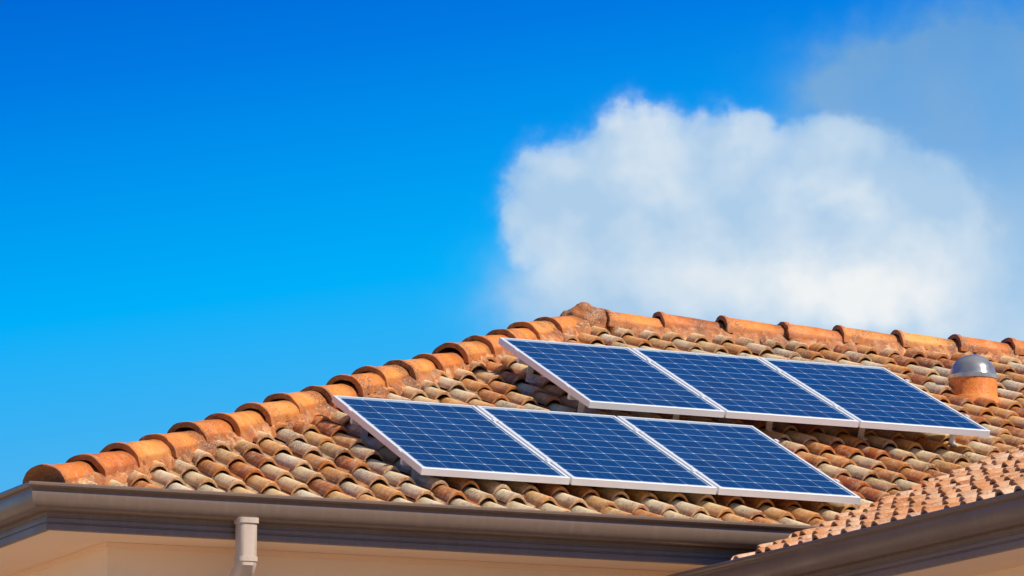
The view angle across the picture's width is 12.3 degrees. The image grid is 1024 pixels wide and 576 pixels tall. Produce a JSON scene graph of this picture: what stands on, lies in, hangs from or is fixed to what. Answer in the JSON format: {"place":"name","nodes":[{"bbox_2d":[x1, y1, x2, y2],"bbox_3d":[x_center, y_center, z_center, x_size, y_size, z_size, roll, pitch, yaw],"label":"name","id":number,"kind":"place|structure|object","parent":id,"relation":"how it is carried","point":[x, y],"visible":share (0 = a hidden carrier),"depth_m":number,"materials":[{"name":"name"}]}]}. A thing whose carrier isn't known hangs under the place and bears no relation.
{"place":"outdoors","nodes":[
{"label":"outdoors","id":0,"kind":"place"},
{"bbox_2d":[26,548,639,575],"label":"walls","id":1,"kind":"structure","parent":0,"point":[119,562],"depth_m":29.25,"materials":[{"name":"beige paint"}]},
{"bbox_2d":[229,522,256,575],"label":"downpipe","id":2,"kind":"object","parent":1,"relation":"attached to","point":[245,539],"visible":1,"depth_m":28.49,"materials":[{"name":"beige paint"}]},
{"bbox_2d":[234,556,257,561],"bbox_3d":[-1.595,1.625,28.513,0.134,0.028,0.106,4,-10,-22],"label":"downpipe joint","id":3,"kind":"object","parent":2,"relation":"attached to","point":[244,558],"visible":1,"depth_m":28.46,"materials":[{"name":"beige metal"}]},
{"bbox_2d":[234,517,258,523],"bbox_3d":[-1.593,1.396,28.552,0.140,0.033,0.112,4,-10,-22],"label":"downpipe collar","id":4,"kind":"object","parent":2,"relation":"attached to","point":[247,519],"visible":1,"depth_m":28.50,"materials":[{"name":"beige metal"}]},
{"bbox_2d":[8,542,678,575],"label":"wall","id":5,"kind":"structure","parent":1,"relation":"on","point":[72,556],"depth_m":29.55,"materials":[{"name":"beige paint"}]},
{"bbox_2d":[0,530,707,575],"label":"soffit","id":6,"kind":"structure","parent":1,"relation":"on","point":[36,550],"depth_m":29.31,"materials":[{"name":"beige paint"}]},
{"bbox_2d":[0,511,755,564],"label":"fascia","id":7,"kind":"structure","parent":6,"relation":"on","point":[29,527],"depth_m":28.93,"materials":[{"name":"brown paint"}]},
{"bbox_2d":[0,481,818,549],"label":"gutter","id":8,"kind":"object","parent":7,"relation":"on","point":[24,500],"visible":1,"depth_m":28.83,"materials":[{"name":"brown metal"}]},
{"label":"rear roof slopes","id":9,"kind":"object","parent":8,"relation":"on","visible":0},
{"bbox_2d":[560,302,608,330],"bbox_3d":[0.565,0.276,36.213,0.433,0.332,0.331,4,-10,-22],"label":"apex mortar","id":10,"kind":"object","parent":9,"relation":"on","point":[594,316],"visible":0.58,"depth_m":36.12,"materials":[{"name":"concrete"}]},
{"bbox_2d":[152,343,1022,519],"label":"front underlay","id":11,"kind":"object","parent":9,"relation":"on","point":[369,457],"visible":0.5,"depth_m":30.83,"materials":[{"name":"brown"}]},
{"bbox_2d":[87,325,1023,525],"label":"roof tiles","id":12,"kind":"object","parent":11,"relation":"on","point":[903,456],"visible":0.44,"depth_m":31.96,"materials":[{"name":"ceramic"}]},
{"bbox_2d":[22,315,580,483],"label":"hip caps","id":13,"kind":"object","parent":12,"relation":"on","point":[177,440],"visible":0.97,"depth_m":31.08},
{"bbox_2d":[72,318,590,484],"bbox_3d":[-1.145,0.757,32.140,0.391,2.386,8.299,-4,-11,22],"label":"hip mortar","id":14,"kind":"object","parent":12,"relation":"on","point":[230,438],"visible":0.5,"depth_m":31.06,"materials":[{"name":"orange concrete"}]},
{"bbox_2d":[348,349,969,490],"bbox_3d":[1.074,0.954,32.264,4.955,1.426,2.892,4,-10,-22],"label":"solar panel mounting rack","id":15,"kind":"object","parent":12,"relation":"on","point":[581,407],"visible":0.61,"depth_m":32.82,"materials":[{"name":"silver metal"}]},
{"bbox_2d":[332,395,569,484],"bbox_3d":[-0.410,0.973,30.677,0.992,0.730,1.684,4,-10,-22],"label":"solar panel","id":16,"kind":"object","parent":15,"relation":"on","point":[448,440],"visible":1,"depth_m":30.56,"materials":[{"name":"blue glass"}]},
{"bbox_2d":[476,406,716,494],"bbox_3d":[0.533,1.051,31.025,0.992,0.730,1.684,4,-10,-22],"label":"solar panel","id":17,"kind":"object","parent":15,"relation":"on","point":[595,450],"visible":1,"depth_m":30.92,"materials":[{"name":"blue glass"}]},
{"bbox_2d":[498,337,724,417],"bbox_3d":[0.678,0.619,33.171,0.992,0.730,1.684,4,-10,-22],"label":"solar panel","id":18,"kind":"object","parent":15,"relation":"on","point":[610,377],"visible":1,"depth_m":33.06,"materials":[{"name":"blue glass"}]},
{"bbox_2d":[617,416,860,503],"bbox_3d":[1.476,1.128,31.374,0.992,0.730,1.684,4,-10,-22],"label":"solar panel","id":19,"kind":"object","parent":15,"relation":"on","point":[739,460],"visible":1,"depth_m":31.27,"materials":[{"name":"blue glass"}]},
{"bbox_2d":[631,348,858,427],"bbox_3d":[1.620,0.696,33.520,0.992,0.730,1.684,4,-10,-22],"label":"solar panel","id":20,"kind":"object","parent":15,"relation":"on","point":[744,387],"visible":1,"depth_m":33.41,"materials":[{"name":"blue glass"}]},
{"bbox_2d":[759,358,989,436],"bbox_3d":[2.563,0.773,33.868,0.992,0.730,1.684,4,-10,-22],"label":"solar panel","id":21,"kind":"object","parent":15,"relation":"on","point":[871,397],"visible":1,"depth_m":33.76,"materials":[{"name":"blue glass"}]},
{"bbox_2d":[948,355,998,407],"bbox_3d":[3.455,0.771,35.678,0.410,0.545,0.410,4,-10,-22],"label":"roof vent","id":22,"kind":"object","parent":12,"relation":"on","point":[972,377],"visible":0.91,"depth_m":35.54,"materials":[{"name":"ceramic"}]},
{"bbox_2d":[609,325,1023,363],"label":"ridge mortar","id":23,"kind":"object","parent":9,"relation":"on","point":[762,337],"visible":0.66,"depth_m":36.67,"materials":[{"name":"concrete"}]},
{"bbox_2d":[604,309,1023,355],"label":"ridge caps","id":24,"kind":"object","parent":23,"relation":"on","point":[788,330],"visible":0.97,"depth_m":36.83,"materials":[{"name":"ceramic"}]},
{"bbox_2d":[0,0,1023,492],"label":"sky","id":25,"kind":"structure","parent":0,"point":[208,207],"materials":[{"name":"blue"}]},
{"bbox_2d":[731,444,1023,559],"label":"wing roof tiles","id":26,"kind":"object","parent":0,"point":[998,474],"visible":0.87,"depth_m":28.69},
{"bbox_2d":[801,525,1023,575],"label":"wing fascia","id":27,"kind":"structure","parent":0,"point":[1005,540],"depth_m":26.45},
{"bbox_2d":[666,490,1023,575],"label":"wing gutter","id":28,"kind":"object","parent":27,"relation":"attached to","point":[975,518],"visible":1,"depth_m":26.82,"materials":[{"name":"brown metal"}]},
{"label":"pavement","id":29,"kind":"structure","parent":0,"visible":0},
{"bbox_2d":[976,565,1023,575],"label":"wing walls","id":30,"kind":"structure","parent":29,"relation":"on","point":[1017,571],"depth_m":26.67,"materials":[{"name":"beige paint"}]},
{"bbox_2d":[895,548,1023,575],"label":"wing soffit","id":31,"kind":"structure","parent":30,"relation":"on","point":[993,562],"depth_m":26.58,"materials":[{"name":"beige paint"}]}
]}

